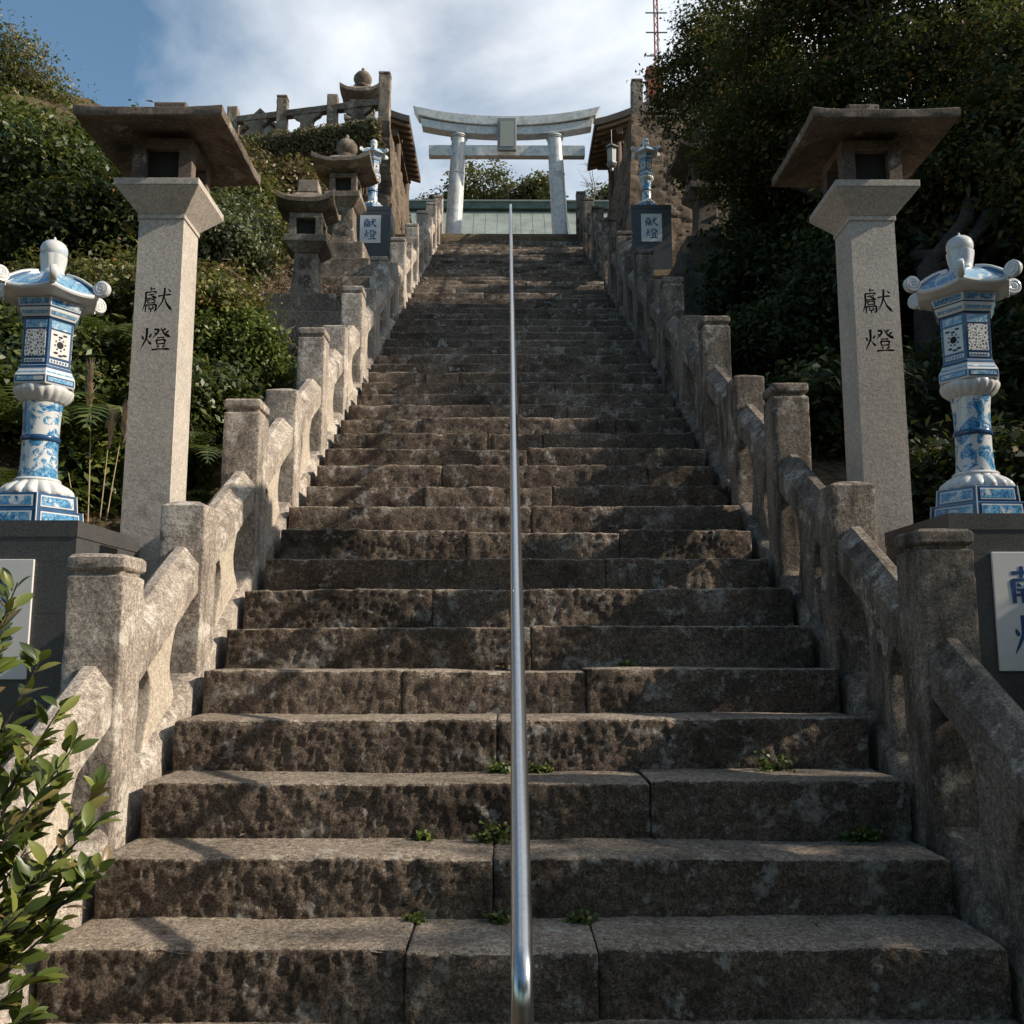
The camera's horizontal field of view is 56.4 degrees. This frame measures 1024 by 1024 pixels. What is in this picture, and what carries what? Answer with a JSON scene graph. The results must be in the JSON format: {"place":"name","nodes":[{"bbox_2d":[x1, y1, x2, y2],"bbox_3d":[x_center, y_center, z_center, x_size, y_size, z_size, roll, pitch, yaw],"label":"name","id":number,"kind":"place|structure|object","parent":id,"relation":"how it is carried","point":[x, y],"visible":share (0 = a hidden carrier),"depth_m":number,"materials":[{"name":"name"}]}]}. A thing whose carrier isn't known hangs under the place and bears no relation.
{"place":"outdoors","nodes":[
{"label":"outdoors","id":0,"kind":"place"},
{"bbox_2d":[239,108,275,135],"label":"gabled building","id":1,"kind":"structure","parent":0,"point":[272,126],"depth_m":27.81,"materials":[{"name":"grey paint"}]},
{"bbox_2d":[0,0,954,199],"label":"sky","id":2,"kind":"structure","parent":0,"point":[472,57],"materials":[{"name":"blue"}]},
{"bbox_2d":[0,91,1023,766],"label":"ground","id":3,"kind":"structure","parent":0,"point":[830,471],"depth_m":7.69,"materials":[{"name":"brown soil"}]},
{"bbox_2d":[0,72,81,133],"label":"shrub","id":4,"kind":"object","parent":3,"relation":"on","point":[13,92],"depth_m":11.18,"materials":[{"name":"green plant"}]},
{"bbox_2d":[0,2,96,107],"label":"tree","id":5,"kind":"object","parent":3,"relation":"on","point":[14,75],"visible":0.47,"depth_m":18.02,"materials":[{"name":"green plant"}]},
{"bbox_2d":[0,467,104,508],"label":"fern","id":6,"kind":"object","parent":3,"relation":"on","point":[6,472],"visible":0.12,"depth_m":5.76,"materials":[{"name":"green plant"}]},
{"bbox_2d":[0,323,119,449],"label":"shrub","id":7,"kind":"object","parent":3,"relation":"on","point":[7,371],"visible":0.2,"depth_m":6.77,"materials":[{"name":"green plant"}]},
{"bbox_2d":[0,382,122,448],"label":"fern","id":8,"kind":"object","parent":3,"relation":"on","point":[12,414],"visible":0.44,"depth_m":6.24,"materials":[{"name":"green plant"}]},
{"bbox_2d":[0,567,123,1023],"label":"foreground bush","id":9,"kind":"object","parent":3,"relation":"on","point":[22,912],"visible":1,"depth_m":2.30,"materials":[{"name":"green plant"}]},
{"bbox_2d":[0,82,124,248],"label":"shrub","id":10,"kind":"object","parent":3,"relation":"on","point":[25,140],"visible":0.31,"depth_m":9.51,"materials":[{"name":"green plant"}]},
{"bbox_2d":[0,300,133,431],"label":"shrub","id":11,"kind":"object","parent":3,"relation":"on","point":[12,331],"visible":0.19,"depth_m":7.32,"materials":[{"name":"green plant"}]},
{"bbox_2d":[0,520,139,724],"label":"pedestal","id":12,"kind":"object","parent":3,"relation":"on","point":[39,552],"visible":0.23,"depth_m":4.22,"materials":[{"name":"tile"}]},
{"bbox_2d":[0,237,110,521],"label":"porcelain lantern","id":13,"kind":"object","parent":12,"relation":"on","point":[51,302],"visible":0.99,"depth_m":4.63,"materials":[{"name":"ceramic"}]},
{"bbox_2d":[68,357,127,528],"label":"pampas grass","id":14,"kind":"object","parent":3,"relation":"on","point":[110,425],"depth_m":6.12,"materials":[{"name":"plant"}]},
{"bbox_2d":[0,157,206,275],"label":"shrub","id":15,"kind":"object","parent":3,"relation":"on","point":[92,215],"visible":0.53,"depth_m":8.91,"materials":[{"name":"green plant"}]},
{"bbox_2d":[9,420,221,521],"bbox_3d":[-2.705,0.032,6.684,1.543,1.550,1.372,0,-8,0],"label":"shrub","id":16,"kind":"object","parent":3,"relation":"on","point":[75,459],"visible":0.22,"depth_m":6.41,"materials":[{"name":"green plant"}]},
{"bbox_2d":[60,391,190,443],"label":"fern","id":17,"kind":"object","parent":3,"relation":"on","point":[97,410],"visible":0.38,"depth_m":6.34,"materials":[{"name":"green plant"}]},
{"bbox_2d":[75,316,197,364],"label":"fern","id":18,"kind":"object","parent":3,"relation":"on","point":[119,338],"visible":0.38,"depth_m":7.29,"materials":[{"name":"green plant"}]},
{"bbox_2d":[61,99,215,269],"bbox_3d":[-4.273,-3.300,10.713,2.031,2.582,2.116,-4,-9,23],"label":"shrub","id":19,"kind":"object","parent":3,"relation":"on","point":[112,165],"visible":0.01,"depth_m":10.32,"materials":[{"name":"green plant"}]},
{"bbox_2d":[0,231,282,372],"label":"shrub","id":20,"kind":"object","parent":3,"relation":"on","point":[120,298],"visible":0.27,"depth_m":8.29,"materials":[{"name":"green plant"}]},
{"bbox_2d":[113,490,214,505],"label":"fern","id":21,"kind":"object","parent":3,"relation":"on","point":[189,498],"visible":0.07,"depth_m":6.13,"materials":[{"name":"green plant"}]},
{"bbox_2d":[73,102,260,583],"bbox_3d":[-1.935,-0.787,5.279,0.794,3.078,0.797,0,-8,0],"label":"pillar lantern","id":22,"kind":"object","parent":3,"relation":"on","point":[173,162],"visible":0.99,"depth_m":5.22,"materials":[{"name":"stone"}]},
{"bbox_2d":[0,252,340,720],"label":"leaf litter","id":23,"kind":"object","parent":3,"relation":"on","point":[22,711],"visible":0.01,"depth_m":6.39,"materials":[{"name":"brown plant"}]},
{"bbox_2d":[114,345,273,465],"bbox_3d":[-2.477,-0.625,7.349,1.183,1.342,1.468,7,-11,-42],"label":"shrub","id":24,"kind":"object","parent":3,"relation":"on","point":[212,389],"visible":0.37,"depth_m":7.12,"materials":[{"name":"green plant"}]},
{"bbox_2d":[188,431,222,467],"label":"fern","id":25,"kind":"object","parent":3,"relation":"on","point":[201,448],"visible":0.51,"depth_m":6.44,"materials":[{"name":"green plant"}]},
{"bbox_2d":[196,249,277,315],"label":"shrub","id":26,"kind":"object","parent":3,"relation":"on","point":[226,271],"visible":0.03,"depth_m":9.61,"materials":[{"name":"green plant"}]},
{"bbox_2d":[197,204,290,279],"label":"shrub","id":27,"kind":"object","parent":3,"relation":"on","point":[227,240],"visible":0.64,"depth_m":10.76,"materials":[{"name":"green plant"}]},
{"bbox_2d":[193,292,296,401],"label":"shrub","id":28,"kind":"object","parent":3,"relation":"on","point":[250,337],"visible":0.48,"depth_m":8.44,"materials":[{"name":"green plant"}]},
{"bbox_2d":[210,186,288,293],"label":"shrub","id":29,"kind":"object","parent":3,"relation":"on","point":[242,206],"visible":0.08,"depth_m":12.02,"materials":[{"name":"green plant"}]},
{"bbox_2d":[210,160,295,279],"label":"shrub","id":30,"kind":"object","parent":3,"relation":"on","point":[268,185],"visible":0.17,"depth_m":13.64,"materials":[{"name":"green plant"}]},
{"bbox_2d":[238,135,267,155],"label":"shrub","id":31,"kind":"object","parent":3,"relation":"on","point":[246,142],"depth_m":17.64,"materials":[{"name":"green plant"}]},
{"bbox_2d":[210,127,327,194],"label":"shrub","id":32,"kind":"object","parent":3,"relation":"on","point":[300,171],"visible":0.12,"depth_m":15.87,"materials":[{"name":"green plant"}]},
{"bbox_2d":[264,180,340,348],"bbox_3d":[-2.502,-2.691,11.641,1.006,2.766,1.001,0,-8,-2],"label":"stone lantern","id":33,"kind":"object","parent":3,"relation":"on","point":[308,212],"visible":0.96,"depth_m":11.48,"materials":[{"name":"grey stone"}]},
{"bbox_2d":[247,252,369,388],"bbox_3d":[-3.410,-2.709,11.567,2.901,3.864,5.640,0,-8,0],"label":"shrub","id":34,"kind":"object","parent":3,"relation":"on","point":[283,283],"visible":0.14,"depth_m":12.78,"materials":[{"name":"green plant"}]},
{"bbox_2d":[241,120,411,236],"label":"terrace wall","id":35,"kind":"structure","parent":3,"relation":"on","point":[393,195],"depth_m":19.65,"materials":[{"name":"stone"}]},
{"bbox_2d":[227,71,391,135],"bbox_3d":[-5.936,-8.368,20.345,7.047,1.200,0.283,-2,-8,11],"label":"terrace balustrade","id":36,"kind":"object","parent":35,"relation":"on","point":[283,114],"visible":0.45,"depth_m":19.89,"materials":[{"name":"stone"}]},
{"bbox_2d":[238,116,385,194],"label":"wall vines","id":37,"kind":"object","parent":35,"relation":"attached to","point":[361,132],"depth_m":19.40,"materials":[{"name":"green plant"}]},
{"bbox_2d":[311,134,379,297],"bbox_3d":[-2.620,-4.345,14.963,1.260,3.354,1.257,0,-8,2],"label":"stone lantern","id":38,"kind":"object","parent":3,"relation":"on","point":[347,174],"visible":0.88,"depth_m":14.77,"materials":[{"name":"grey stone"}]},
{"bbox_2d":[340,68,378,121],"bbox_3d":[-3.354,-8.507,21.318,1.221,3.041,1.224,0,-8,0],"label":"stone lantern","id":39,"kind":"object","parent":3,"relation":"on","point":[361,89],"visible":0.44,"depth_m":21.12,"materials":[{"name":"grey stone"}]},
{"bbox_2d":[356,206,395,261],"bbox_3d":[-2.534,-4.591,17.365,0.728,1.700,0.740,0,-8,0],"label":"tiled pedestal","id":40,"kind":"object","parent":3,"relation":"on","point":[375,228],"visible":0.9,"depth_m":17.07,"materials":[{"name":"tile"}]},
{"bbox_2d":[359,139,388,205],"bbox_3d":[-2.554,-6.172,17.600,0.535,1.495,0.604,1,-8,-8],"label":"porcelain lantern","id":41,"kind":"object","parent":40,"relation":"on","point":[378,155],"visible":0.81,"depth_m":17.51,"materials":[{"name":"ceramic"}]},
{"bbox_2d":[390,110,420,204],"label":"timber hall","id":42,"kind":"structure","parent":3,"relation":"on","point":[403,138],"depth_m":23.40,"materials":[{"name":"brown wood"}]},
{"bbox_2d":[415,185,472,199],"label":"tree","id":43,"kind":"object","parent":3,"relation":"on","point":[429,196],"visible":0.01,"depth_m":46.61,"materials":[{"name":"green plant"}]},
{"bbox_2d":[432,159,517,199],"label":"tree","id":44,"kind":"object","parent":3,"relation":"on","point":[473,190],"visible":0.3,"depth_m":46.20,"materials":[{"name":"green plant"}]},
{"bbox_2d":[499,169,514,199],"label":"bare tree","id":45,"kind":"object","parent":3,"relation":"on","point":[507,184],"visible":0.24,"depth_m":45.60,"materials":[{"name":"brown wood"}]},
{"bbox_2d":[485,180,530,199],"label":"tree","id":46,"kind":"object","parent":3,"relation":"on","point":[515,189],"visible":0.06,"depth_m":46.58,"materials":[{"name":"green plant"}]},
{"bbox_2d":[409,199,608,233],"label":"copper roof hall","id":47,"kind":"structure","parent":3,"relation":"on","point":[487,216],"depth_m":34.55,"materials":[{"name":"green metal"}]},
{"bbox_2d":[36,240,1019,1023],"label":"stone staircase","id":48,"kind":"structure","parent":3,"relation":"on","point":[346,732],"depth_m":3.92,"materials":[{"name":"grey stone"}]},
{"bbox_2d":[0,195,443,1023],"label":"stone balustrade","id":49,"kind":"object","parent":48,"relation":"on","point":[138,657],"visible":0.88,"depth_m":4.43,"materials":[{"name":"grey stone"}]},
{"bbox_2d":[402,910,427,927],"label":"weed","id":50,"kind":"object","parent":48,"relation":"on","point":[417,918],"visible":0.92,"depth_m":3.15,"materials":[{"name":"green plant"}]},
{"bbox_2d":[409,828,435,841],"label":"weed","id":51,"kind":"object","parent":48,"relation":"on","point":[426,835],"visible":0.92,"depth_m":3.50,"materials":[{"name":"green plant"}]},
{"bbox_2d":[470,820,510,844],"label":"weed","id":52,"kind":"object","parent":48,"relation":"on","point":[487,835],"visible":0.95,"depth_m":3.50,"materials":[{"name":"green plant"}]},
{"bbox_2d":[481,909,510,923],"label":"weed","id":53,"kind":"object","parent":48,"relation":"on","point":[494,917],"visible":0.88,"depth_m":3.14,"materials":[{"name":"green plant"}]},
{"bbox_2d":[485,758,510,774],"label":"weed","id":54,"kind":"object","parent":48,"relation":"on","point":[503,767],"visible":0.84,"depth_m":3.86,"materials":[{"name":"green plant"}]},
{"bbox_2d":[162,624,870,1023],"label":"fallen leaves","id":55,"kind":"object","parent":48,"relation":"on","point":[666,928],"visible":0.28,"depth_m":3.13,"materials":[{"name":"brown plant"}]},
{"bbox_2d":[506,204,533,1023],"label":"steel handrail","id":56,"kind":"object","parent":48,"relation":"on","point":[522,997],"visible":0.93,"depth_m":2.71,"materials":[{"name":"silver metal"}]},
{"bbox_2d":[528,761,554,773],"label":"weed","id":57,"kind":"object","parent":48,"relation":"on","point":[544,768],"visible":0.95,"depth_m":3.87,"materials":[{"name":"green plant"}]},
{"bbox_2d":[562,908,600,924],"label":"weed","id":58,"kind":"object","parent":48,"relation":"on","point":[586,918],"visible":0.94,"depth_m":3.15,"materials":[{"name":"green plant"}]},
{"bbox_2d":[617,659,638,666],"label":"weed","id":59,"kind":"object","parent":48,"relation":"on","point":[626,662],"visible":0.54,"depth_m":4.60,"materials":[{"name":"green plant"}]},
{"bbox_2d":[695,524,717,530],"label":"weed","id":60,"kind":"object","parent":48,"relation":"on","point":[707,529],"visible":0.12,"depth_m":6.04,"materials":[{"name":"green plant"}]},
{"bbox_2d":[753,750,797,772],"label":"weed","id":61,"kind":"object","parent":48,"relation":"on","point":[770,767],"visible":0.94,"depth_m":3.88,"materials":[{"name":"green plant"}]},
{"bbox_2d":[576,191,1023,1023],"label":"stone balustrade","id":62,"kind":"object","parent":48,"relation":"on","point":[928,697],"visible":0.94,"depth_m":4.12,"materials":[{"name":"grey stone"}]},
{"bbox_2d":[838,824,886,845],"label":"weed","id":63,"kind":"object","parent":48,"relation":"on","point":[861,833],"visible":0.99,"depth_m":3.52,"materials":[{"name":"green plant"}]},
{"bbox_2d":[508,169,568,199],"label":"tree","id":64,"kind":"object","parent":3,"relation":"on","point":[539,189],"visible":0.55,"depth_m":46.00,"materials":[{"name":"green plant"}]},
{"bbox_2d":[576,162,606,199],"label":"bare tree","id":65,"kind":"object","parent":3,"relation":"on","point":[592,186],"visible":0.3,"depth_m":45.61,"materials":[{"name":"brown wood"}]},
{"bbox_2d":[585,181,608,199],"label":"tree","id":66,"kind":"object","parent":3,"relation":"on","point":[600,194],"visible":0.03,"depth_m":46.70,"materials":[{"name":"green plant"}]},
{"bbox_2d":[587,79,698,207],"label":"timber hall","id":67,"kind":"structure","parent":3,"relation":"on","point":[615,123],"depth_m":23.05,"materials":[{"name":"brown wood"}]},
{"bbox_2d":[605,130,617,171],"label":"hanging lantern","id":68,"kind":"object","parent":67,"relation":"hanging from","point":[611,148],"visible":1,"depth_m":22.36,"materials":[{"name":"grey metal"}]},
{"bbox_2d":[626,205,672,269],"bbox_3d":[2.495,-4.626,17.399,0.728,1.700,0.740,0,-8,0],"label":"tiled pedestal","id":69,"kind":"object","parent":3,"relation":"on","point":[649,226],"visible":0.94,"depth_m":17.09,"materials":[{"name":"tile"}]},
{"bbox_2d":[631,138,659,204],"bbox_3d":[2.475,-6.207,17.634,0.604,1.495,0.535,-6,-10,37],"label":"porcelain lantern","id":70,"kind":"object","parent":69,"relation":"on","point":[645,154],"visible":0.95,"depth_m":17.55,"materials":[{"name":"ceramic"}]},
{"bbox_2d":[644,66,663,100],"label":"red tower","id":71,"kind":"structure","parent":3,"relation":"on","point":[649,72],"depth_m":45.08,"materials":[{"name":"metal"}]},
{"bbox_2d":[645,0,666,63],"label":"antenna mast","id":72,"kind":"object","parent":3,"relation":"on","point":[657,27],"visible":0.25,"depth_m":49.02,"materials":[{"name":"red metal"}]},
{"bbox_2d":[607,114,782,250],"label":"terrace wall","id":73,"kind":"structure","parent":3,"relation":"on","point":[627,192],"depth_m":19.36,"materials":[{"name":"stone"}]},
{"bbox_2d":[630,78,708,119],"bbox_3d":[5.368,-8.271,20.036,5.906,1.200,0.260,1,-8,-7],"label":"terrace balustrade","id":74,"kind":"object","parent":73,"relation":"on","point":[635,86],"visible":0.14,"depth_m":19.62,"materials":[{"name":"stone"}]},
{"bbox_2d":[666,122,737,311],"bbox_3d":[2.845,-4.169,14.058,1.261,3.347,1.261,0,-8,-3],"label":"stone lantern","id":75,"kind":"object","parent":3,"relation":"on","point":[685,255],"visible":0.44,"depth_m":13.85,"materials":[{"name":"grey stone"}]},
{"bbox_2d":[626,0,814,235],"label":"tree","id":76,"kind":"object","parent":3,"relation":"on","point":[696,32],"visible":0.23,"depth_m":16.19,"materials":[{"name":"green plant"}]},
{"bbox_2d":[684,217,801,324],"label":"shrub","id":77,"kind":"object","parent":3,"relation":"on","point":[733,274],"visible":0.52,"depth_m":11.41,"materials":[{"name":"green plant"}]},
{"bbox_2d":[701,273,839,385],"bbox_3d":[2.750,-1.577,9.912,1.738,1.830,2.376,0,-8,0],"label":"shrub","id":78,"kind":"object","parent":3,"relation":"on","point":[762,337],"visible":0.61,"depth_m":9.28,"materials":[{"name":"green plant"}]},
{"bbox_2d":[685,98,893,258],"bbox_3d":[4.867,-3.740,13.112,4.862,4.152,2.869,0,-8,0],"label":"tree","id":79,"kind":"object","parent":3,"relation":"on","point":[771,231],"visible":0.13,"depth_m":12.78,"materials":[{"name":"green plant"}]},
{"bbox_2d":[765,197,826,270],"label":"shrub","id":80,"kind":"object","parent":3,"relation":"on","point":[795,242],"visible":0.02,"depth_m":11.33,"materials":[{"name":"green plant"}]},
{"bbox_2d":[670,0,1023,321],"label":"tree","id":81,"kind":"object","parent":3,"relation":"on","point":[895,57],"visible":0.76,"depth_m":11.25,"materials":[{"name":"green plant"}]},
{"bbox_2d":[757,211,937,365],"bbox_3d":[3.508,-1.949,9.655,2.044,2.228,2.536,0,-8,0],"label":"shrub","id":82,"kind":"object","parent":3,"relation":"on","point":[823,274],"visible":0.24,"depth_m":9.22,"materials":[{"name":"green plant"}]},
{"bbox_2d":[764,334,943,465],"bbox_3d":[2.626,-0.607,7.874,1.725,1.638,2.138,0,-8,0],"label":"shrub","id":83,"kind":"object","parent":3,"relation":"on","point":[823,381],"visible":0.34,"depth_m":7.36,"materials":[{"name":"green plant"}]},
{"bbox_2d":[772,104,960,554],"bbox_3d":[1.996,-0.784,5.301,0.795,3.078,0.800,0,-8,0],"label":"pillar lantern","id":84,"kind":"object","parent":3,"relation":"on","point":[859,164],"visible":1,"depth_m":5.25,"materials":[{"name":"stone"}]},
{"bbox_2d":[771,0,1023,399],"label":"tree","id":85,"kind":"object","parent":3,"relation":"on","point":[974,186],"visible":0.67,"depth_m":8.72,"materials":[{"name":"green plant"}]},
{"bbox_2d":[828,196,993,369],"bbox_3d":[4.057,-1.931,9.679,2.056,2.748,1.850,5,-10,-33],"label":"shrub","id":86,"kind":"object","parent":3,"relation":"on","point":[906,249],"visible":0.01,"depth_m":9.15,"materials":[{"name":"green plant"}]},
{"bbox_2d":[838,395,1023,523],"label":"shrub","id":87,"kind":"object","parent":3,"relation":"on","point":[932,470],"visible":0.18,"depth_m":6.08,"materials":[{"name":"green plant"}]},
{"bbox_2d":[884,513,1023,710],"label":"tiled pedestal","id":88,"kind":"object","parent":3,"relation":"on","point":[996,546],"visible":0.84,"depth_m":4.24,"materials":[{"name":"tile"}]},
{"bbox_2d":[903,233,1023,518],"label":"porcelain lantern","id":89,"kind":"object","parent":88,"relation":"on","point":[961,297],"visible":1,"depth_m":4.66,"materials":[{"name":"ceramic"}]},
{"bbox_2d":[908,276,1023,433],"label":"shrub","id":90,"kind":"object","parent":3,"relation":"on","point":[1008,353],"visible":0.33,"depth_m":7.40,"materials":[{"name":"green plant"}]},
{"bbox_2d":[993,244,1023,335],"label":"shrub","id":91,"kind":"object","parent":3,"relation":"on","point":[1014,296],"visible":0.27,"depth_m":8.20,"materials":[{"name":"green plant"}]},
{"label":"landing","id":92,"kind":"structure","parent":0,"visible":0},
{"bbox_2d":[413,106,600,233],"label":"torii gate","id":93,"kind":"structure","parent":92,"relation":"on","point":[506,133],"depth_m":23.62,"materials":[{"name":"grey stone"}]}
]}

